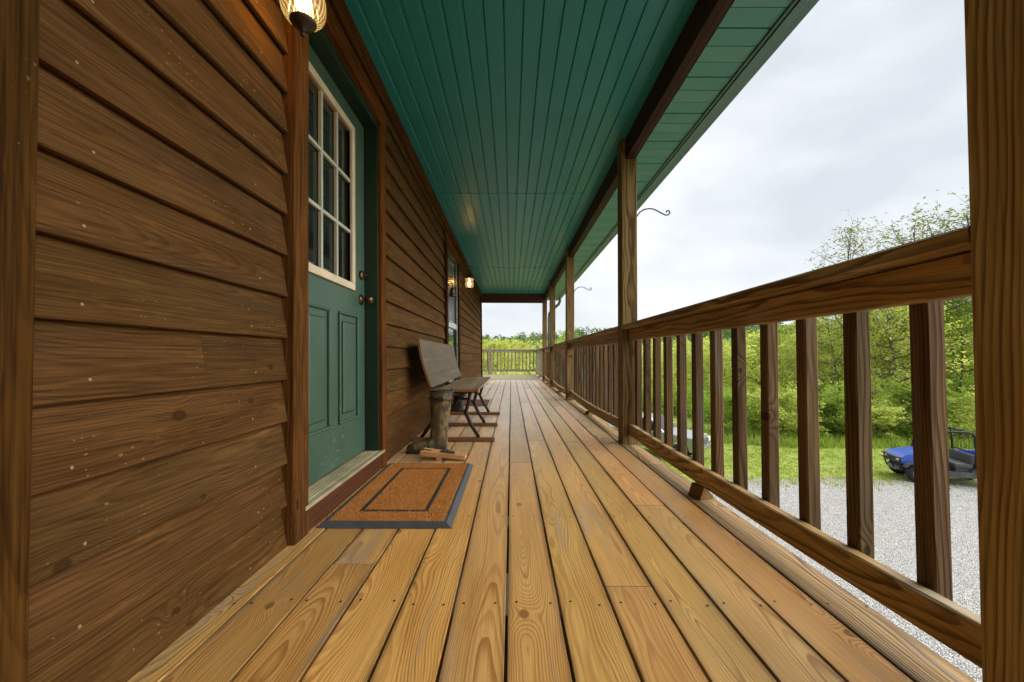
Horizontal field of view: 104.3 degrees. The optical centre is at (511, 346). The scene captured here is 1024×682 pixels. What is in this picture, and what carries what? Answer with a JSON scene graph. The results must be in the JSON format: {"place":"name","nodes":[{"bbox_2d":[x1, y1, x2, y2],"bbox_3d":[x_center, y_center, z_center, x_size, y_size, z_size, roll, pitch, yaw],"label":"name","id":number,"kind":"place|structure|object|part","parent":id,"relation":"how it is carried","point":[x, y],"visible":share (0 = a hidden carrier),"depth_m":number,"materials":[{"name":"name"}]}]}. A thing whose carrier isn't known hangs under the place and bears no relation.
{"place":"outdoors","nodes":[
{"label":"outdoors","id":0,"kind":"place"},
{"bbox_2d":[578,326,831,349],"bbox_3d":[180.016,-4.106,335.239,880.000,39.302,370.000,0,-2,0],"label":"hill","id":1,"kind":"structure","parent":0,"point":[726,335],"depth_m":325.52,"materials":[{"name":"green plant"}]},
{"bbox_2d":[482,319,907,362],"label":"hillside wood","id":2,"kind":"object","parent":1,"relation":"on","point":[519,338],"visible":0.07,"depth_m":305.33,"materials":[{"name":"green plant"}]},
{"bbox_2d":[482,0,969,338],"label":"sky","id":3,"kind":"structure","parent":0,"point":[861,109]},
{"bbox_2d":[535,372,974,481],"bbox_3d":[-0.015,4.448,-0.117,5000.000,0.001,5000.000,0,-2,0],"label":"ground","id":4,"kind":"structure","parent":0,"point":[790,455],"depth_m":17.20,"materials":[{"name":"green plant"}]},
{"bbox_2d":[0,0,482,681],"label":"house","id":5,"kind":"structure","parent":4,"relation":"on","point":[230,252],"depth_m":1.03,"materials":[{"name":"brown wood"}]},
{"bbox_2d":[279,0,326,37],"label":"wall lantern","id":6,"kind":"object","parent":5,"relation":"attached to","point":[304,17],"depth_m":1.29,"materials":[{"name":"brown metal"}]},
{"bbox_2d":[309,44,373,484],"bbox_3d":[-0.903,-0.381,2.058,0.118,2.022,0.875,-1,-1,0],"label":"door","id":7,"kind":"structure","parent":5,"relation":"in","point":[336,135],"depth_m":2.09,"materials":[{"name":"green paint"}]},
{"bbox_2d":[444,272,455,315],"bbox_3d":[-0.765,-0.652,4.989,0.150,0.540,0.095,0,-2,0],"label":"wall bell","id":8,"kind":"object","parent":5,"relation":"attached to","point":[452,292],"depth_m":4.98,"materials":[{"name":"black metal"}]},
{"bbox_2d":[448,251,457,382],"bbox_3d":[-0.836,-0.276,5.717,0.094,2.046,0.993,-1,-1,0],"label":"storm door","id":9,"kind":"structure","parent":5,"relation":"in","point":[452,266],"depth_m":5.93,"materials":[{"name":"green paint"}]},
{"bbox_2d":[461,266,473,290],"bbox_3d":[-0.713,-1.115,6.551,0.210,0.418,0.160,0,-2,0],"label":"wall lantern","id":10,"kind":"object","parent":5,"relation":"attached to","point":[469,283],"depth_m":6.51,"materials":[{"name":"beige glass"}]},
{"bbox_2d":[344,0,818,345],"bbox_3d":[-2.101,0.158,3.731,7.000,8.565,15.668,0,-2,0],"label":"porch roof","id":11,"kind":"structure","parent":5,"relation":"attached to","point":[519,119],"depth_m":2.70,"materials":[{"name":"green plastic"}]},
{"bbox_2d":[482,337,492,372],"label":"leafy tree","id":12,"kind":"object","parent":4,"relation":"on","point":[485,341],"visible":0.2,"depth_m":49.65,"materials":[{"name":"green plant"}]},
{"bbox_2d":[482,338,524,373],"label":"bushy tree","id":13,"kind":"object","parent":4,"relation":"on","point":[495,344],"visible":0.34,"depth_m":43.50,"materials":[{"name":"green plant"}]},
{"bbox_2d":[492,337,528,373],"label":"leafy tree","id":14,"kind":"object","parent":4,"relation":"on","point":[511,342],"visible":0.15,"depth_m":46.88,"materials":[{"name":"green plant"}]},
{"bbox_2d":[504,340,535,373],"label":"bushy tree","id":15,"kind":"object","parent":4,"relation":"on","point":[520,343],"visible":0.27,"depth_m":51.42,"materials":[{"name":"green plant"}]},
{"bbox_2d":[483,359,563,387],"bbox_3d":[0.106,3.062,25.589,9.151,4.446,13.096,0,-2,0],"label":"thicket","id":16,"kind":"object","parent":4,"relation":"on","point":[509,372],"depth_m":28.72,"materials":[{"name":"green plant"}]},
{"bbox_2d":[486,336,562,373],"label":"thicket","id":17,"kind":"object","parent":4,"relation":"on","point":[537,342],"visible":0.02,"depth_m":66.00,"materials":[{"name":"green plant"}]},
{"bbox_2d":[523,334,539,373],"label":"sparse tree","id":18,"kind":"object","parent":4,"relation":"on","point":[531,346],"visible":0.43,"depth_m":55.63,"materials":[{"name":"green plant"}]},
{"bbox_2d":[505,516,559,614],"bbox_3d":[0.032,4.563,4.382,2.496,0.001,25.000,0,-2,0],"label":"soil bed","id":19,"kind":"object","parent":4,"relation":"on","point":[506,611],"depth_m":7.54,"materials":[{"name":"brown soil"}]},
{"bbox_2d":[127,374,976,681],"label":"deck","id":20,"kind":"structure","parent":19,"relation":"on","point":[641,562],"depth_m":1.17,"materials":[{"name":"brown wood"}]},
{"bbox_2d":[316,463,472,528],"bbox_3d":[-0.519,0.741,2.091,0.552,0.022,0.950,0,-2,0],"label":"doormat","id":21,"kind":"object","parent":20,"relation":"on","point":[412,495],"visible":1,"depth_m":1.90,"materials":[{"name":"brown fabric"}]},
{"bbox_2d":[406,388,452,453],"bbox_3d":[-0.592,0.541,2.899,0.335,0.465,0.159,0,-2,-6],"label":"tall boot","id":22,"kind":"object","parent":20,"relation":"on","point":[441,401],"visible":0.94,"depth_m":2.86,"materials":[{"name":"brown rubber"}]},
{"bbox_2d":[420,448,466,460],"bbox_3d":[-0.458,0.738,2.717,0.300,0.061,0.110,0,-2,5],"label":"boot jack","id":23,"kind":"object","parent":20,"relation":"on","point":[439,454],"visible":1,"depth_m":2.67,"materials":[{"name":"brown wood"}]},
{"bbox_2d":[414,339,499,441],"bbox_3d":[-0.466,0.388,4.139,0.660,0.836,1.924,0,-2,0],"label":"bench","id":24,"kind":"object","parent":20,"relation":"on","point":[437,359],"visible":0.81,"depth_m":3.73,"materials":[{"name":"brown wood"}]},
{"bbox_2d":[452,394,465,411],"bbox_3d":[-0.718,0.716,4.951,0.331,0.222,0.146,0,-2,8],"label":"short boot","id":25,"kind":"object","parent":20,"relation":"on","point":[460,403],"visible":0.41,"depth_m":4.91,"materials":[{"name":"leather"}]},
{"bbox_2d":[464,399,489,405],"bbox_3d":[-0.548,0.848,6.000,0.430,0.012,0.760,0,-2,0],"label":"doormat","id":26,"kind":"object","parent":20,"relation":"on","point":[479,402],"visible":0.52,"depth_m":5.94,"materials":[{"name":"red rubber"}]},
{"bbox_2d":[482,346,539,374],"bbox_3d":[-0.937,0.542,15.491,4.060,1.120,0.130,0,-2,0],"label":"railing","id":27,"kind":"object","parent":20,"relation":"on","point":[489,351],"visible":0.58,"depth_m":15.45,"materials":[{"name":"brown wood"}]},
{"bbox_2d":[534,348,541,377],"bbox_3d":[0.960,0.574,13.403,0.146,0.959,3.974,0,-2,0],"label":"railing","id":28,"kind":"object","parent":20,"relation":"on","point":[539,361],"visible":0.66,"depth_m":13.77,"materials":[{"name":"brown wood"}]},
{"bbox_2d":[542,300,546,380],"bbox_3d":[0.953,-0.239,11.374,0.127,2.478,0.127,0,-2,0],"label":"porch post","id":29,"kind":"object","parent":20,"relation":"on","point":[544,323],"visible":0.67,"depth_m":11.32,"materials":[{"name":"brown wood"}]},
{"bbox_2d":[543,346,548,383],"bbox_3d":[0.960,0.492,10.279,0.146,0.959,2.024,0,-2,0],"label":"railing","id":30,"kind":"object","parent":20,"relation":"on","point":[546,350],"visible":0.52,"depth_m":10.78,"materials":[{"name":"brown wood"}]},
{"bbox_2d":[549,280,554,386],"bbox_3d":[0.954,-0.296,9.225,0.127,2.478,0.127,0,-2,0],"label":"porch post","id":31,"kind":"object","parent":20,"relation":"on","point":[551,328],"visible":0.96,"depth_m":9.17,"materials":[{"name":"brown wood"}]},
{"bbox_2d":[550,341,564,393],"bbox_3d":[0.961,0.428,7.834,0.146,0.959,2.617,0,-2,0],"label":"railing","id":32,"kind":"object","parent":20,"relation":"on","point":[558,349],"visible":0.66,"depth_m":8.01,"materials":[{"name":"brown wood"}]},
{"bbox_2d":[565,247,573,399],"bbox_3d":[0.954,-0.367,6.482,0.127,2.478,0.127,0,-2,0],"label":"porch post","id":33,"kind":"object","parent":20,"relation":"on","point":[569,321],"visible":1,"depth_m":6.42,"materials":[{"name":"brown wood"}]},
{"bbox_2d":[567,326,617,427],"bbox_3d":[0.961,0.350,4.858,0.146,0.959,3.085,0,-2,0],"label":"railing","id":34,"kind":"object","parent":20,"relation":"on","point":[595,392],"visible":0.86,"depth_m":4.43,"materials":[{"name":"brown wood"}]},
{"bbox_2d":[617,138,637,444],"bbox_3d":[0.954,-0.451,3.272,0.127,2.478,0.127,0,-2,0],"label":"porch post","id":35,"kind":"object","parent":20,"relation":"on","point":[627,229],"visible":1,"depth_m":3.22,"materials":[{"name":"brown wood"}]},
{"bbox_2d":[637,208,669,216],"bbox_3d":[1.165,-1.071,3.289,0.298,0.142,0.026,0,-2,0],"label":"plant hook","id":36,"kind":"object","parent":35,"relation":"attached to","point":[655,210],"visible":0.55,"depth_m":3.29,"materials":[{"name":"metal"}]},
{"bbox_2d":[622,225,981,668],"bbox_3d":[0.961,0.275,1.977,0.146,0.959,2.426,0,-2,0],"label":"railing","id":37,"kind":"object","parent":20,"relation":"on","point":[924,278],"visible":0.99,"depth_m":1.16,"materials":[{"name":"brown wood"}]},
{"bbox_2d":[964,0,1023,681],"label":"porch post","id":38,"kind":"object","parent":20,"relation":"on","point":[994,41],"visible":1,"depth_m":0.73,"materials":[{"name":"brown wood"}]},
{"bbox_2d":[556,326,580,342],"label":"leafy tree","id":39,"kind":"object","parent":4,"relation":"on","point":[562,334],"visible":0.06,"depth_m":37.75,"materials":[{"name":"green plant"}]},
{"bbox_2d":[604,413,710,454],"bbox_3d":[6.432,4.091,18.536,4.998,1.743,2.160,-1,-2,40],"label":"pickup truck","id":40,"kind":"object","parent":4,"relation":"on","point":[707,445],"visible":0.19,"depth_m":17.35,"materials":[{"name":"metal"}]},
{"bbox_3d":[5.931,3.486,17.973,1.677,0.493,0.147,-1,-2,40],"label":"side window","id":41,"kind":"part","parent":40,"relation":"part of","materials":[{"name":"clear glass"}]},
{"bbox_2d":[709,391,760,433],"bbox_3d":[12.549,3.675,22.564,3.058,2.926,3.708,0,-2,-6],"label":"leafy shrub","id":42,"kind":"object","parent":4,"relation":"on","point":[728,408],"visible":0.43,"depth_m":22.06,"materials":[{"name":"green plant"}]},
{"bbox_2d":[746,332,788,389],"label":"leafy tree","id":43,"kind":"object","parent":4,"relation":"on","point":[756,347],"visible":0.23,"depth_m":41.88,"materials":[{"name":"green plant"}]},
{"bbox_2d":[778,321,795,394],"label":"leafy tree","id":44,"kind":"object","parent":4,"relation":"on","point":[782,337],"visible":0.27,"depth_m":39.70,"materials":[{"name":"green plant"}]},
{"bbox_2d":[747,379,831,436],"bbox_3d":[15.088,3.484,22.181,4.657,3.316,4.550,0,-2,2],"label":"leafy shrub","id":45,"kind":"object","parent":4,"relation":"on","point":[789,396],"visible":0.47,"depth_m":21.61,"materials":[{"name":"green plant"}]},
{"bbox_2d":[642,323,973,400],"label":"woodland","id":46,"kind":"object","parent":4,"relation":"on","point":[727,375],"visible":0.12,"depth_m":37.46,"materials":[{"name":"green plant"}]},
{"bbox_2d":[642,373,974,437],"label":"undergrowth","id":47,"kind":"object","parent":4,"relation":"on","point":[706,405],"visible":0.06,"depth_m":24.58,"materials":[{"name":"green plant"}]},
{"bbox_2d":[778,320,843,393],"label":"leafy tree","id":48,"kind":"object","parent":4,"relation":"on","point":[791,358],"visible":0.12,"depth_m":34.25,"materials":[{"name":"green plant"}]},
{"bbox_2d":[818,382,844,438],"bbox_3d":[17.810,3.535,21.852,3.350,3.204,4.061,0,-2,1],"label":"leafy shrub","id":49,"kind":"object","parent":4,"relation":"on","point":[835,402],"visible":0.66,"depth_m":21.58,"materials":[{"name":"green plant"}]},
{"bbox_2d":[778,311,906,393],"bbox_3d":[24.615,0.822,29.767,7.885,9.137,8.116,2,-2,-44],"label":"leafy tree","id":50,"kind":"object","parent":4,"relation":"on","point":[821,342],"visible":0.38,"depth_m":30.10,"materials":[{"name":"green plant"}]},
{"bbox_2d":[805,210,897,327],"bbox_3d":[22.543,-1.750,26.311,5.316,14.083,6.202,0,-2,7],"label":"sparse tree","id":51,"kind":"object","parent":4,"relation":"on","point":[847,229],"visible":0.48,"depth_m":26.63,"materials":[{"name":"green plant"}]},
{"bbox_2d":[822,308,910,398],"bbox_3d":[28.402,0.071,30.762,7.309,10.710,7.161,0,-2,16],"label":"leafy tree","id":52,"kind":"object","parent":4,"relation":"on","point":[886,342],"visible":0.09,"depth_m":30.08,"materials":[{"name":"green plant"}]},
{"bbox_2d":[871,399,911,438],"bbox_3d":[19.675,3.812,21.484,3.640,2.653,3.726,0,-2,-2],"label":"leafy shrub","id":53,"kind":"object","parent":4,"relation":"on","point":[880,409],"visible":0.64,"depth_m":20.84,"materials":[{"name":"green plant"}]},
{"bbox_2d":[822,197,971,327],"bbox_3d":[29.498,-2.524,28.077,10.172,15.760,12.675,1,-2,-13],"label":"sparse tree","id":54,"kind":"object","parent":4,"relation":"on","point":[909,236],"visible":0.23,"depth_m":28.12,"materials":[{"name":"green plant"}]},
{"bbox_2d":[821,298,973,405],"bbox_3d":[26.215,0.183,26.572,8.582,10.266,8.338,1,-2,-31],"label":"leafy tree","id":55,"kind":"object","parent":4,"relation":"on","point":[899,312],"visible":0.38,"depth_m":26.35,"materials":[{"name":"green plant"}]},
{"bbox_2d":[871,296,973,398],"bbox_3d":[31.947,0.063,30.203,9.016,10.727,10.520,0,-2,18],"label":"leafy tree","id":56,"kind":"object","parent":4,"relation":"on","point":[906,335],"visible":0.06,"depth_m":29.16,"materials":[{"name":"green plant"}]},
{"bbox_2d":[871,366,975,435],"bbox_3d":[21.733,3.118,21.330,4.224,4.040,5.120,2,-2,-44],"label":"leafy shrub","id":57,"kind":"object","parent":4,"relation":"on","point":[902,391],"visible":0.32,"depth_m":20.94,"materials":[{"name":"green plant"}]},
{"bbox_2d":[895,188,971,321],"bbox_3d":[32.060,-3.015,26.981,12.763,16.704,10.242,-1,-2,42],"label":"sparse tree","id":58,"kind":"object","parent":4,"relation":"on","point":[966,216],"visible":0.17,"depth_m":27.71,"materials":[{"name":"green plant"}]},
{"bbox_2d":[901,297,974,397],"bbox_3d":[30.197,0.035,26.373,5.681,10.551,6.713,0,-2,14],"label":"leafy tree","id":59,"kind":"object","parent":4,"relation":"on","point":[965,379],"visible":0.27,"depth_m":26.65,"materials":[{"name":"green plant"}]},
{"bbox_2d":[909,385,975,438],"bbox_3d":[24.454,3.570,21.692,4.471,3.184,4.368,0,-2,19],"label":"leafy shrub","id":60,"kind":"object","parent":4,"relation":"on","point":[968,417],"visible":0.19,"depth_m":21.16,"materials":[{"name":"green plant"}]},
{"bbox_2d":[947,299,973,378],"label":"leafy tree","id":61,"kind":"object","parent":4,"relation":"on","point":[966,349],"depth_m":31.18,"materials":[{"name":"green plant"}]},
{"bbox_2d":[675,423,975,448],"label":"tall grass","id":62,"kind":"structure","parent":0,"point":[791,439],"depth_m":20.45,"materials":[{"name":"green plant"}]},
{"bbox_2d":[709,476,981,681],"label":"gravel lot","id":63,"kind":"structure","parent":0,"point":[961,662],"depth_m":10.07,"materials":[{"name":"grey gravel"}]},
{"bbox_2d":[693,476,976,500],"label":"lot weeds","id":64,"kind":"object","parent":63,"relation":"on","point":[886,479],"visible":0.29,"depth_m":14.01,"materials":[{"name":"green plant"}]},
{"bbox_2d":[881,427,976,480],"bbox_3d":[15.632,3.928,14.469,3.150,1.907,1.400,0,-2,20],"label":"utility vehicle","id":65,"kind":"object","parent":63,"relation":"on","point":[962,463],"visible":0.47,"depth_m":14.31,"materials":[{"name":"metal"}]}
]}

